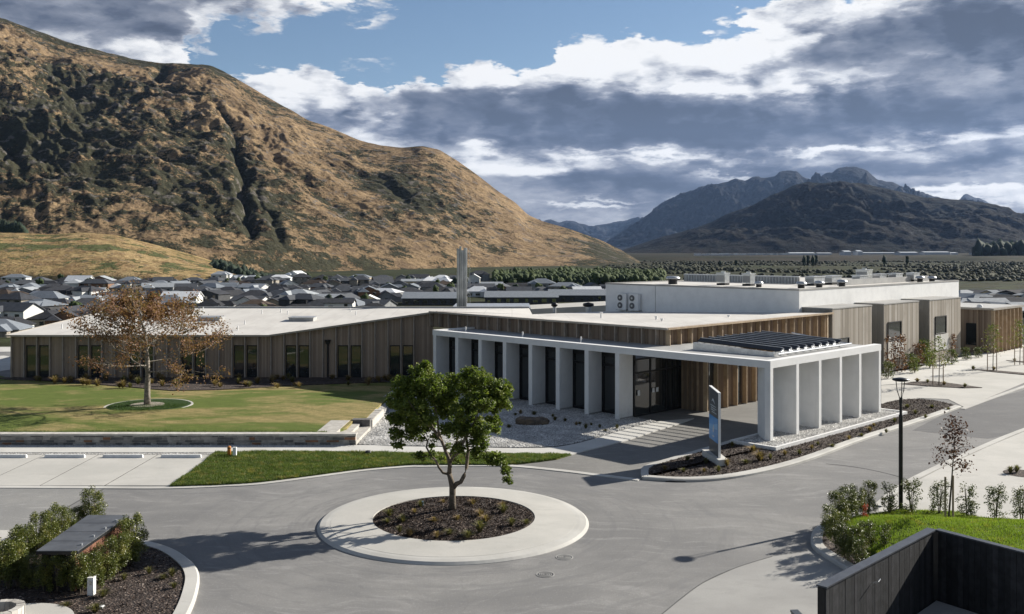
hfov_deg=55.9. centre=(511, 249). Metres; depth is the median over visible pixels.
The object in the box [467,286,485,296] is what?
house
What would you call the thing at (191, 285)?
house
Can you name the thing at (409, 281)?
house
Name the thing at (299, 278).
house
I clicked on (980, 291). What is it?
house
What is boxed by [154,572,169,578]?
tussock grass
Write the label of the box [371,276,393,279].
house
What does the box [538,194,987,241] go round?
blue range
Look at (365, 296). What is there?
garden tree
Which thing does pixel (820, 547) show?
mound kerb
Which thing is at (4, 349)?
side path
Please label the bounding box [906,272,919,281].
air handler
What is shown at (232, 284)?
house
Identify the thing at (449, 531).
tussock grass
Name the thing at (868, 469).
asphalt seam
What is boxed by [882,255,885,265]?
poplar tree
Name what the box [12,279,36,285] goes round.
house
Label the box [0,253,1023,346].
ground
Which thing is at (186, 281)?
house
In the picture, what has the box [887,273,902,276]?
air handler
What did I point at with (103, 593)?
tussock grass
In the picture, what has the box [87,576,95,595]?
white bollard
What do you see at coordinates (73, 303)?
garden tree
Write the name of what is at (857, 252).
shed
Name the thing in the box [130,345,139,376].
window
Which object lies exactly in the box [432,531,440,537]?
tussock grass
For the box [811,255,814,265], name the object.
poplar tree
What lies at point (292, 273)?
house
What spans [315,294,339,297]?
house
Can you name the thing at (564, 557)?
manhole cover
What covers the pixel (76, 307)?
house
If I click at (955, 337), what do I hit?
shrub
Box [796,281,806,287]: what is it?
roof cowl
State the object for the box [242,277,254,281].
house
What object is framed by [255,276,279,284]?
house
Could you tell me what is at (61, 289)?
house
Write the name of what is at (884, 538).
shrub
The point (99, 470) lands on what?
parking pavement
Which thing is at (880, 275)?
air handler
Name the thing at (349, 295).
house
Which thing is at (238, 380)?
tussock grass
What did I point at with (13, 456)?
wheel stop
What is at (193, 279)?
house
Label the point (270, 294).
house
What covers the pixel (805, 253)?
shed
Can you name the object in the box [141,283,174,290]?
house
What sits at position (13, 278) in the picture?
house
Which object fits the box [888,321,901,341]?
window
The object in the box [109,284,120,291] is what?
house
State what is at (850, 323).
concrete bay
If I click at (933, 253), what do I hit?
shed
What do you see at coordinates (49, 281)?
house
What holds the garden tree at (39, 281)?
on the ground at (676, 257)
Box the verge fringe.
[0,429,326,431]
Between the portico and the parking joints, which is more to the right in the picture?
the portico
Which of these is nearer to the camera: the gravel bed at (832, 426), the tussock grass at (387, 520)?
the tussock grass at (387, 520)
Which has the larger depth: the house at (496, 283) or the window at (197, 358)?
the house at (496, 283)
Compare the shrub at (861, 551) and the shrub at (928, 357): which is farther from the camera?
the shrub at (928, 357)
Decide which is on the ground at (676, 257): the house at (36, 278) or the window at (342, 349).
the house at (36, 278)
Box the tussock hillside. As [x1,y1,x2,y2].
[0,18,640,272]
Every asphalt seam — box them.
[662,556,771,613]
[832,464,905,478]
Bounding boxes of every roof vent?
[551,302,557,312]
[583,302,593,311]
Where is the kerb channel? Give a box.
[0,465,640,488]
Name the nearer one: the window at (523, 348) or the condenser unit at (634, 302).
the window at (523, 348)
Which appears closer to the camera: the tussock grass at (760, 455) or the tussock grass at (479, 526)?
the tussock grass at (479, 526)
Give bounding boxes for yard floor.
[918,601,976,613]
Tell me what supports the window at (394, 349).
in the timber wing
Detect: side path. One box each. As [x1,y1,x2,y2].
[0,347,9,351]
[0,356,9,370]
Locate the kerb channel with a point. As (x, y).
(295, 479)
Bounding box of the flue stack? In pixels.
[457,246,466,305]
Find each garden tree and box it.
[35,277,43,283]
[69,301,81,305]
[360,293,368,298]
[433,285,438,291]
[451,277,456,283]
[509,278,516,282]
[553,275,559,282]
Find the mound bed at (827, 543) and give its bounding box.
[822,510,929,564]
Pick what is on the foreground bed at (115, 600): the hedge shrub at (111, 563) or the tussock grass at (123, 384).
the hedge shrub at (111, 563)
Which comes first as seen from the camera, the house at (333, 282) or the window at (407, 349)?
the window at (407, 349)
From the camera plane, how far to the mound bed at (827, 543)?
30.50 m
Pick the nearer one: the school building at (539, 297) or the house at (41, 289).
the school building at (539, 297)
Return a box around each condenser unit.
[616,293,627,309]
[628,294,641,310]
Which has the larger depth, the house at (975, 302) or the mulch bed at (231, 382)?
the house at (975, 302)
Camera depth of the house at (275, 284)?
604.04 m
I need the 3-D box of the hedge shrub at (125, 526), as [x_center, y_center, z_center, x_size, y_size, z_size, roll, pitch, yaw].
[-11.457,8.723,28.762,0.798,1.397,0.857,0,0,1]
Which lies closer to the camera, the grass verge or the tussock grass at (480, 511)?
the tussock grass at (480, 511)
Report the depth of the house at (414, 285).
597.11 m
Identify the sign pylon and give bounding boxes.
[702,385,727,465]
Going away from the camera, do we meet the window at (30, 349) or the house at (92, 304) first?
the window at (30, 349)
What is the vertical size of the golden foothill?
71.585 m
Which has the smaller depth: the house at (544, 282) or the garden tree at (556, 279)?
the house at (544, 282)
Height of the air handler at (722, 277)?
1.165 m
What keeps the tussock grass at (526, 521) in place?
on the roundabout bed at (461, 521)
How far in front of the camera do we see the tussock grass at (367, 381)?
66.49 m
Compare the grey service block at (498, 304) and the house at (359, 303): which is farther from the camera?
the house at (359, 303)
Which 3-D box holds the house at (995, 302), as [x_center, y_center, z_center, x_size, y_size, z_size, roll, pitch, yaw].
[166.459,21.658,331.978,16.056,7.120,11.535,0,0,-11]
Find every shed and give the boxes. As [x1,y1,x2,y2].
[787,252,814,254]
[815,253,831,254]
[839,251,850,254]
[853,250,861,254]
[862,252,894,253]
[894,252,917,254]
[918,251,949,254]
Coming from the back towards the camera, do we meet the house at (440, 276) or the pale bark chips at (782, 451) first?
the house at (440, 276)
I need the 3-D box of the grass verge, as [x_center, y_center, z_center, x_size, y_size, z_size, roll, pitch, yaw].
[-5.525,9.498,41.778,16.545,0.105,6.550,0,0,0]
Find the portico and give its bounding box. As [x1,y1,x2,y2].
[433,327,880,440]
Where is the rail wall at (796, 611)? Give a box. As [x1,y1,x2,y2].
[790,609,801,613]
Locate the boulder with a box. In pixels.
[515,416,549,424]
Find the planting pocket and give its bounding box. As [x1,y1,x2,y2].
[1003,469,1023,476]
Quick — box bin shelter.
[36,515,128,590]
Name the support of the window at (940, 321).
in the concrete bay at (938, 315)
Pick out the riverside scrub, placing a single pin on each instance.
(970, 270)
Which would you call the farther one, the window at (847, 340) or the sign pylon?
the window at (847, 340)
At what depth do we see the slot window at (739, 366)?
59.18 m
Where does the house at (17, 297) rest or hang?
on the ground at (676, 257)
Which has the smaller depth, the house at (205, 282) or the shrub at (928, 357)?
the shrub at (928, 357)
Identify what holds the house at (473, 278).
on the ground at (676, 257)
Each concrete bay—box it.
[0,530,35,546]
[802,304,871,344]
[854,300,918,370]
[901,296,960,361]
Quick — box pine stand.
[0,219,1023,255]
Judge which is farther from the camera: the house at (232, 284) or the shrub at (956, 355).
the house at (232, 284)
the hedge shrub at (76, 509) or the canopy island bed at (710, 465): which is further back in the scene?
the canopy island bed at (710, 465)
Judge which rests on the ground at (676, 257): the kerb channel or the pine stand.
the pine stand
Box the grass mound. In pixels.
[847,510,1023,555]
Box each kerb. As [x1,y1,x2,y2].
[133,536,199,613]
[317,487,588,565]
[641,440,729,478]
[643,405,961,481]
[811,514,854,569]
[875,428,1023,506]
[960,385,1023,408]
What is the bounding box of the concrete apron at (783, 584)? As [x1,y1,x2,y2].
[664,551,842,613]
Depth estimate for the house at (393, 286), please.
592.92 m
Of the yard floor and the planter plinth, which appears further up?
the planter plinth
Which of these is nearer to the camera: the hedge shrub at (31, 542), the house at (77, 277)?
the hedge shrub at (31, 542)
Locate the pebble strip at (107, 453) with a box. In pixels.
[0,453,211,454]
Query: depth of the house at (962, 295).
429.36 m
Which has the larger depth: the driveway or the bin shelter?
the driveway
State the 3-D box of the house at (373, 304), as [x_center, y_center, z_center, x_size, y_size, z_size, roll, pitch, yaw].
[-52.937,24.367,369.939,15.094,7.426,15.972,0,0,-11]
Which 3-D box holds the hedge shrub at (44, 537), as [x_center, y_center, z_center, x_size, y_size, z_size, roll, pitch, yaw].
[-14.487,8.726,29.533,0.914,1.391,0.826,0,0,37]
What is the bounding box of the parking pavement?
[0,455,208,485]
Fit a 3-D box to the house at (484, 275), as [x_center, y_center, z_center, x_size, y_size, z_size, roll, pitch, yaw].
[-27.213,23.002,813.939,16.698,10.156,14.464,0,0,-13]
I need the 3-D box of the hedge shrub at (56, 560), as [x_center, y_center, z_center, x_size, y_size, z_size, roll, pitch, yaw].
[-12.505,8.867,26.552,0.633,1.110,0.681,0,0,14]
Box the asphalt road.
[0,352,1023,613]
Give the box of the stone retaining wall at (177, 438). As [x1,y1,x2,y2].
[0,432,357,444]
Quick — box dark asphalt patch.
[913,390,1023,438]
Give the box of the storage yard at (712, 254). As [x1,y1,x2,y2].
[694,253,797,255]
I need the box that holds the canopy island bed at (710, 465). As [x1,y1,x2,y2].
[648,399,952,476]
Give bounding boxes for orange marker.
[227,446,230,455]
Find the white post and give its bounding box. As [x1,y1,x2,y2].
[233,447,236,455]
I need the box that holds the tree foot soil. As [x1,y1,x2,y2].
[130,402,163,407]
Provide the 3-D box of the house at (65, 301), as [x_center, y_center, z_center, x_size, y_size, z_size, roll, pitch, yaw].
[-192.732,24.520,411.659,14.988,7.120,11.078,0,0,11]
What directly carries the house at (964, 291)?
on the ground at (676, 257)
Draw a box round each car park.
[873,432,1023,518]
[881,357,1023,406]
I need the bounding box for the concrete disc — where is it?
[25,603,73,613]
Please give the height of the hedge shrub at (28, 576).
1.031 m
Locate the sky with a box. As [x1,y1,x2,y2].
[0,0,1023,225]
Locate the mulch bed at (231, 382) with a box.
[0,377,393,390]
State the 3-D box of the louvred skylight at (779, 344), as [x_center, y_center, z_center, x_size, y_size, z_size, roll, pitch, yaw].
[14.642,5.227,54.117,8.000,0.646,5.400,0,0,-44]
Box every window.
[26,345,35,376]
[39,345,48,376]
[78,345,87,376]
[91,345,100,376]
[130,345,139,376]
[143,346,152,376]
[182,345,191,376]
[195,345,204,376]
[234,345,243,376]
[247,345,256,376]
[286,345,295,376]
[299,345,308,376]
[338,345,347,376]
[351,345,360,376]
[390,345,399,377]
[403,345,412,376]
[449,337,454,376]
[471,339,477,391]
[495,341,502,380]
[519,344,528,400]
[545,346,555,404]
[573,349,584,408]
[602,352,614,413]
[708,362,710,408]
[711,363,713,386]
[738,365,738,402]
[739,366,740,402]
[838,337,849,342]
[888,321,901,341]
[935,315,946,334]
[965,323,976,347]
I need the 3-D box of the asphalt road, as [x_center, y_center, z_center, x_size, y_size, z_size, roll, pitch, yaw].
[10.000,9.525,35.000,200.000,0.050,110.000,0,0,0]
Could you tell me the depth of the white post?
43.86 m
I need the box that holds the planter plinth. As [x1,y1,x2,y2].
[730,408,906,450]
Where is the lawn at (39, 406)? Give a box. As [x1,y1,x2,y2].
[0,376,393,431]
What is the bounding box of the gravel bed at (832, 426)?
[738,410,897,445]
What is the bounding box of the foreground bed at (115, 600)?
[0,543,184,613]
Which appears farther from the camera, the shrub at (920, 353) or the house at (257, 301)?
the house at (257, 301)
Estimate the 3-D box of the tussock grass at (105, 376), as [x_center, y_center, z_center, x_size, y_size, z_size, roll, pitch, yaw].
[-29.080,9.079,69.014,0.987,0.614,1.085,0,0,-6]
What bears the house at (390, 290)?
on the ground at (676, 257)
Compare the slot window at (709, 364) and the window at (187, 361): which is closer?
the slot window at (709, 364)
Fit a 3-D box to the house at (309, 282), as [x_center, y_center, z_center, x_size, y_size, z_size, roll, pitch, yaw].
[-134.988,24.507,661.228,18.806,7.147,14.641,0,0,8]
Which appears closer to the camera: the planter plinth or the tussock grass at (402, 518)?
the tussock grass at (402, 518)
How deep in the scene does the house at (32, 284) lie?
598.23 m
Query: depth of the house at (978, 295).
419.91 m
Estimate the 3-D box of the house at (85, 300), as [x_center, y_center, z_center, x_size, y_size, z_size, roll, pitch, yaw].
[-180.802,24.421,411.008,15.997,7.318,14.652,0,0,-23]
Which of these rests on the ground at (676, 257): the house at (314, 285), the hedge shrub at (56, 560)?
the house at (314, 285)
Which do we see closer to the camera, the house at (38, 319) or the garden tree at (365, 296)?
the house at (38, 319)
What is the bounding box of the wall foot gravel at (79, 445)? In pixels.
[0,444,353,446]
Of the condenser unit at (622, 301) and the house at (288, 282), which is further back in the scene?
the house at (288, 282)
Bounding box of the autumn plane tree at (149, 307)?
[54,274,236,404]
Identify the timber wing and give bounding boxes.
[5,306,531,377]
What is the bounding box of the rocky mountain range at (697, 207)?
[606,167,1023,249]
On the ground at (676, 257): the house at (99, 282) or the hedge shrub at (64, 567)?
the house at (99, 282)
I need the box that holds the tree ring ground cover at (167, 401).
[106,399,190,409]
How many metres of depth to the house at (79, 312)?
334.66 m
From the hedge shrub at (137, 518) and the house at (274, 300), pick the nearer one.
the hedge shrub at (137, 518)
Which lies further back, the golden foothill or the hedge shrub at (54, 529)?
the golden foothill
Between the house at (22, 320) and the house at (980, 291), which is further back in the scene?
the house at (980, 291)
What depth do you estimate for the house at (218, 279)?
734.25 m
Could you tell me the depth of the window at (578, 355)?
57.33 m
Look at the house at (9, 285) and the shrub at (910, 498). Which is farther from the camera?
the house at (9, 285)
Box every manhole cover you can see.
[536,571,554,577]
[556,554,572,559]
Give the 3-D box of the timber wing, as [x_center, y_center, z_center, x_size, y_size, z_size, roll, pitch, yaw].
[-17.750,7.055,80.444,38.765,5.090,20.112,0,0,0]
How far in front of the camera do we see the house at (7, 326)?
285.27 m
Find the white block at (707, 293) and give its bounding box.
[605,274,958,312]
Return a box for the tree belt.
[492,265,666,285]
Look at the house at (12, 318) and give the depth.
298.52 m
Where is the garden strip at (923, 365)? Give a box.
[881,344,1022,373]
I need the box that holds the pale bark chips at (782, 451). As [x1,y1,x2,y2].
[655,399,940,475]
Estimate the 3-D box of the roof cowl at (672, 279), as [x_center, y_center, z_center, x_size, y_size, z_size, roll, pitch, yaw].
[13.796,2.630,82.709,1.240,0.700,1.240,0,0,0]
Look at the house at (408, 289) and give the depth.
541.05 m
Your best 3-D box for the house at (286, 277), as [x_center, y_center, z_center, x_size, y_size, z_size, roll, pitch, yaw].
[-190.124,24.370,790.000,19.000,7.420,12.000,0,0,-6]
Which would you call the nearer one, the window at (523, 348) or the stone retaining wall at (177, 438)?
the stone retaining wall at (177, 438)
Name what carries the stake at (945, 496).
on the grass mound
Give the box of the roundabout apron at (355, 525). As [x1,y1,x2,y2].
[330,488,575,556]
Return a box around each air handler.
[716,271,729,284]
[741,272,755,285]
[804,276,825,285]
[823,275,841,284]
[851,275,868,278]
[855,268,872,277]
[872,273,886,277]
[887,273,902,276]
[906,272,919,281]
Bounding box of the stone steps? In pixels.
[319,388,395,444]
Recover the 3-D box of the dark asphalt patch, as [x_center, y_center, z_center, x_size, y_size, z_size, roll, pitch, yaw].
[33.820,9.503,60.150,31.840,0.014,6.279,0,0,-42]
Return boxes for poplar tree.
[802,255,805,265]
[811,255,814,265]
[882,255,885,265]
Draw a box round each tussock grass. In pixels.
[48,375,60,383]
[59,601,73,606]
[82,373,93,378]
[83,602,104,612]
[92,588,112,596]
[99,372,111,379]
[117,380,126,387]
[119,572,128,579]
[133,376,142,383]
[144,566,153,573]
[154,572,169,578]
[164,567,178,576]
[169,581,177,587]
[234,377,242,383]
[268,374,276,382]
[362,378,372,384]
[379,517,395,522]
[382,508,396,515]
[396,525,403,532]
[397,514,406,522]
[401,528,417,535]
[413,499,425,506]
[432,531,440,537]
[443,527,456,534]
[459,528,476,537]
[468,498,476,503]
[473,518,489,532]
[475,508,485,516]
[477,514,492,521]
[497,502,508,512]
[505,516,517,525]
[520,518,531,523]
[746,444,760,451]
[749,450,769,460]
[1007,466,1015,472]
[1014,464,1022,471]
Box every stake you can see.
[944,477,950,517]
[952,475,953,517]
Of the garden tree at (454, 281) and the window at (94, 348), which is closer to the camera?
the window at (94, 348)
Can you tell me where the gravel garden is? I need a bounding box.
[357,399,652,447]
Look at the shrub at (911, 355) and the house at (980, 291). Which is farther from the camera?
the house at (980, 291)
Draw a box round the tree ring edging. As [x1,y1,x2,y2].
[103,399,192,407]
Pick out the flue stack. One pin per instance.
(461, 277)
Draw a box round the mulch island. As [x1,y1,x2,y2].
[902,381,981,387]
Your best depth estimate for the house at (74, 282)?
594.42 m
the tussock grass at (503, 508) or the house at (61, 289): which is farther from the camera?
the house at (61, 289)
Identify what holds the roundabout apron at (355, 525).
on the asphalt road
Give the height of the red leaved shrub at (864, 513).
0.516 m
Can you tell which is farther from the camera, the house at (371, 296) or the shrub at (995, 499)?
the house at (371, 296)
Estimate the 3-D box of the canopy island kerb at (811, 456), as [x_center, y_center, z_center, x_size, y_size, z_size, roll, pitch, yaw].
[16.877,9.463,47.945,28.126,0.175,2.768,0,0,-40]
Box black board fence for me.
[816,528,1023,613]
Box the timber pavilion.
[961,303,1023,352]
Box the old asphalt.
[0,488,100,529]
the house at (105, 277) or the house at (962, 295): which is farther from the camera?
the house at (105, 277)
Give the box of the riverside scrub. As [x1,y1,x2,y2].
[602,260,1023,281]
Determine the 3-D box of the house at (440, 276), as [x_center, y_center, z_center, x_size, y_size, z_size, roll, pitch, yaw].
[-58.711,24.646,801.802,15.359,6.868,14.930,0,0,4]
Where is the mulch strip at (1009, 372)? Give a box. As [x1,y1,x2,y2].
[974,369,1023,374]
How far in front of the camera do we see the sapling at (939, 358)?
67.38 m
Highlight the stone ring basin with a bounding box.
[0,599,24,613]
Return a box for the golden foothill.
[0,232,236,280]
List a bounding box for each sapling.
[927,334,951,383]
[928,411,976,516]
[981,321,1004,369]
[1007,319,1023,364]
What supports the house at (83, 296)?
on the ground at (676, 257)
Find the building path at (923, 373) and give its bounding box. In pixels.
[881,345,1023,384]
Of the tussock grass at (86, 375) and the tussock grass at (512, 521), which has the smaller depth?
the tussock grass at (512, 521)
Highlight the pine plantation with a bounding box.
[209,258,273,276]
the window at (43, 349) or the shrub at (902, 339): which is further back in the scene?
the shrub at (902, 339)
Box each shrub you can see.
[0,523,29,564]
[0,537,25,588]
[5,541,31,586]
[18,552,39,588]
[21,522,40,557]
[25,511,51,555]
[31,554,53,591]
[38,509,60,541]
[45,554,66,592]
[48,502,72,535]
[55,555,81,591]
[61,508,77,530]
[69,550,95,593]
[72,505,85,521]
[78,485,107,518]
[83,551,105,588]
[91,536,119,580]
[103,532,131,573]
[116,518,142,564]
[122,510,148,555]
[820,503,839,535]
[823,512,848,546]
[826,490,852,524]
[833,521,855,557]
[834,483,859,519]
[844,525,866,562]
[846,483,866,514]
[852,535,870,563]
[856,520,877,552]
[859,479,877,513]
[861,503,867,516]
[878,522,891,545]
[880,481,899,512]
[881,361,896,378]
[883,333,908,371]
[900,477,922,512]
[902,353,917,368]
[908,355,920,372]
[912,343,925,364]
[919,338,934,363]
[922,347,936,367]
[927,480,949,513]
[943,349,958,363]
[950,334,957,356]
[954,481,979,515]
[960,347,971,359]
[973,347,982,357]
[984,483,1008,517]
[1009,485,1023,517]
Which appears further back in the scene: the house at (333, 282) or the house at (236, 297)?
the house at (333, 282)
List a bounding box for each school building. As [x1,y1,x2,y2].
[401,292,467,304]
[484,291,558,303]
[548,289,605,301]
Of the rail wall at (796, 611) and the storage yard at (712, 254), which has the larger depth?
the storage yard at (712, 254)
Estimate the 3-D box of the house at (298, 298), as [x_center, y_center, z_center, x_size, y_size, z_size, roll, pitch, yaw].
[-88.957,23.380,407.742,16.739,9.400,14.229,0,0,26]
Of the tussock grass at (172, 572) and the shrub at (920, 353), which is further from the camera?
the shrub at (920, 353)
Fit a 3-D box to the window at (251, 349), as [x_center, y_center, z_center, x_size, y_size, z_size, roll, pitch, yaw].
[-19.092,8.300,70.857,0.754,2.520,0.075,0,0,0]
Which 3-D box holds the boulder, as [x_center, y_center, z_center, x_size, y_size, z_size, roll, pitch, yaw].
[1.109,9.287,52.335,1.889,0.477,1.122,0,0,0]
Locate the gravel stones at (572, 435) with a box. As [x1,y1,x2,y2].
[359,393,655,446]
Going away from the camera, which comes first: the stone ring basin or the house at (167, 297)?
the stone ring basin
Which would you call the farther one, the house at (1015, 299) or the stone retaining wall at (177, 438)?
the house at (1015, 299)
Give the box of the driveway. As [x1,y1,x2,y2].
[518,401,757,478]
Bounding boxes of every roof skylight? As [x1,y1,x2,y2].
[196,316,224,320]
[288,316,317,320]
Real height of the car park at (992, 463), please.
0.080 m
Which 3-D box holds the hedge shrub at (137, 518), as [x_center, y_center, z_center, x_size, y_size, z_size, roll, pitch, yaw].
[-11.556,8.686,29.420,0.874,1.472,0.967,0,0,-43]
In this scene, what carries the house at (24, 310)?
on the ground at (676, 257)
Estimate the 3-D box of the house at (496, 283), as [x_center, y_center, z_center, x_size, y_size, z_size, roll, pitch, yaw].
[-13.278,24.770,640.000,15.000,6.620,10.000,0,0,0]
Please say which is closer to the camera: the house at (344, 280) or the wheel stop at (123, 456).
the wheel stop at (123, 456)
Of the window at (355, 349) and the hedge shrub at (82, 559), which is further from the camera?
the window at (355, 349)
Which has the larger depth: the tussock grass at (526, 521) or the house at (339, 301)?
the house at (339, 301)
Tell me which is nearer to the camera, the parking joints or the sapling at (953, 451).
the sapling at (953, 451)
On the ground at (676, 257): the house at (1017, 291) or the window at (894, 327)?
the house at (1017, 291)
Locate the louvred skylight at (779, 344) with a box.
[693,331,851,356]
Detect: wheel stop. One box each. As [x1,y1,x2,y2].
[0,454,27,457]
[44,454,85,457]
[102,454,143,457]
[160,454,201,457]
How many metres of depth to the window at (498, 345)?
62.24 m
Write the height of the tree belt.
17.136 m
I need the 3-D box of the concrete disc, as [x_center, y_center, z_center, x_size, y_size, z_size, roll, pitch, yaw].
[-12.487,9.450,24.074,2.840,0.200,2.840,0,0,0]
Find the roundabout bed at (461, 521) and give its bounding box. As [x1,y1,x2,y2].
[373,497,533,540]
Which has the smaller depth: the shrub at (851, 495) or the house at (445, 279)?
the shrub at (851, 495)
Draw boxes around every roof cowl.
[666,276,679,283]
[754,281,762,286]
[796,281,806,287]
[814,281,824,286]
[836,279,847,286]
[915,276,924,281]
[927,276,936,280]
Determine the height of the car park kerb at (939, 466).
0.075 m
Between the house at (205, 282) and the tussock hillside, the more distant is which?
the tussock hillside
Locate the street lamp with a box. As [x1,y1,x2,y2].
[892,377,909,509]
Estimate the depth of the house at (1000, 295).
416.37 m
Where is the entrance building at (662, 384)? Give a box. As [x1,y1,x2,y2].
[429,311,833,416]
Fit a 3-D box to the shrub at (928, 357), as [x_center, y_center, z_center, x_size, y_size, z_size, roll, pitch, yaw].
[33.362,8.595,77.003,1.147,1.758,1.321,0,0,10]
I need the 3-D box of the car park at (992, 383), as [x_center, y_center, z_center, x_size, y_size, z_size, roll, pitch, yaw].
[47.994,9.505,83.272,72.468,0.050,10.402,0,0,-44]
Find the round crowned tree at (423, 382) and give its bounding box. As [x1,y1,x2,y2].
[383,359,514,509]
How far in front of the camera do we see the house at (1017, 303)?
328.89 m
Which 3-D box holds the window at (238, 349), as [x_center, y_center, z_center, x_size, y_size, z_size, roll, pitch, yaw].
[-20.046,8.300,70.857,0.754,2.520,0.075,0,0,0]
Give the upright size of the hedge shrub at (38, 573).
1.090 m
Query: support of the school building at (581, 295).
on the ground at (676, 257)
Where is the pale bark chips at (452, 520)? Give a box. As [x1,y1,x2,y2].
[377,497,523,535]
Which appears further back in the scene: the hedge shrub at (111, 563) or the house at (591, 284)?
the house at (591, 284)
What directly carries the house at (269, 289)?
on the ground at (676, 257)
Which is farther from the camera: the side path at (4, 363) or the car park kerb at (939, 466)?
the side path at (4, 363)
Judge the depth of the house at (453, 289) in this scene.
543.80 m
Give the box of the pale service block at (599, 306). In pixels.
[530,301,605,313]
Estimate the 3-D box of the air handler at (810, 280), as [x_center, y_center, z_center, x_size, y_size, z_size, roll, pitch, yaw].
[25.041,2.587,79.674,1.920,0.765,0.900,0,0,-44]
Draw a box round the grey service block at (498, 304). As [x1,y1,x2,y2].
[454,303,530,313]
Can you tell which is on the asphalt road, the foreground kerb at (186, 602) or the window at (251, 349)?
the foreground kerb at (186, 602)
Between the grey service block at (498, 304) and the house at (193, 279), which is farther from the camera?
the house at (193, 279)
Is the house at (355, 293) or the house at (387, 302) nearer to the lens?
the house at (387, 302)
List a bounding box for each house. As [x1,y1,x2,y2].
[0,274,30,282]
[0,280,12,284]
[0,284,18,287]
[0,287,15,290]
[0,289,11,293]
[0,292,41,301]
[0,302,45,318]
[0,316,14,320]
[0,319,34,336]
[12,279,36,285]
[12,286,37,292]
[13,317,36,327]
[18,283,46,287]
[25,299,68,309]
[26,309,60,326]
[28,287,50,292]
[31,276,50,280]
[31,291,69,299]
[39,283,60,287]
[43,280,57,283]
[43,285,73,294]
[43,309,78,324]
[52,298,71,305]
[56,305,88,311]
[62,279,81,286]
[64,275,93,281]
[65,286,104,295]
[68,295,104,300]
[68,298,98,306]
[72,311,94,316]
[78,279,114,288]
[80,303,98,309]
[94,275,115,280]
[94,292,122,295]
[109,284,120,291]
[117,277,140,280]
[120,280,155,291]
[136,288,167,299]
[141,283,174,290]
[152,277,177,281]
[154,295,195,305]
[155,280,166,282]
[160,291,203,302]
[167,280,190,282]
[173,286,197,290]
[174,283,198,287]
[177,303,220,305]
[181,277,203,282]
[192,280,217,285]
[193,286,212,291]
[200,283,224,288]
[201,298,236,305]
[202,289,231,300]
[203,277,224,281]
[210,271,231,278]
[215,282,240,287]
[216,287,241,290]
[226,290,243,298]
[228,295,268,303]
[235,280,254,283]
[235,295,257,304]
[236,299,276,305]
[237,283,268,288]
[237,304,259,305]
[239,290,267,295]
[241,275,260,279]
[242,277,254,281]
[242,287,266,291]
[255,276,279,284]
[260,290,285,297]
[264,287,287,291]
[267,297,280,305]
[268,282,286,287]
[271,275,292,280]
[274,277,285,282]
[277,293,324,305]
[278,280,298,285]
[279,289,318,297]
[284,271,305,280]
[285,284,310,288]
[288,304,310,305]
[293,273,310,284]
[301,280,325,285]
[307,299,323,305]
[309,283,332,288]
[309,289,329,293]
[313,287,332,291]
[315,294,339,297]
[316,274,332,280]
[322,292,357,295]
[323,298,356,305]
[326,279,341,285]
[330,284,352,288]
[331,274,347,279]
[331,286,351,291]
[334,293,359,298]
[335,278,349,283]
[348,274,371,278]
[349,275,371,285]
[351,286,378,291]
[355,298,364,305]
[357,285,379,298]
[359,299,396,305]
[364,303,383,305]
[368,294,379,298]
[369,280,393,286]
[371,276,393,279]
[375,288,403,294]
[376,290,401,301]
[380,283,402,289]
[391,280,407,285]
[398,287,423,291]
[400,283,420,288]
[401,279,422,283]
[409,274,430,278]
[415,281,430,284]
[419,282,445,289]
[422,287,451,291]
[423,277,436,281]
[432,277,451,281]
[435,275,449,278]
[440,280,451,285]
[445,287,456,291]
[467,283,494,288]
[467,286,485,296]
[468,274,480,282]
[469,271,489,280]
[481,282,502,285]
[484,287,505,291]
[506,283,527,286]
[506,286,531,290]
[527,278,554,287]
[532,287,548,290]
[548,282,580,288]
[571,286,601,288]
[583,282,603,285]
[959,290,972,292]
[959,293,985,297]
[962,301,990,303]
[964,294,992,297]
[967,298,1009,302]
[969,289,989,292]
[980,297,1023,301]
[983,301,1011,304]
[986,290,1009,294]
[993,294,1021,296]
[997,289,1016,294]
[998,290,1021,294]
[1004,302,1023,323]
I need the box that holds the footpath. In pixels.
[0,418,693,454]
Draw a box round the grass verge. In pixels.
[169,452,571,486]
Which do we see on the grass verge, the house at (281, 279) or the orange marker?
the orange marker
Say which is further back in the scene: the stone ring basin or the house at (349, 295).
the house at (349, 295)
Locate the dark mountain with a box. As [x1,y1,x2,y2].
[622,181,1023,253]
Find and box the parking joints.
[1,455,156,485]
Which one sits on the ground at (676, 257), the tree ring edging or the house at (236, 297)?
the house at (236, 297)
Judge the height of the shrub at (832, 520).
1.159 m

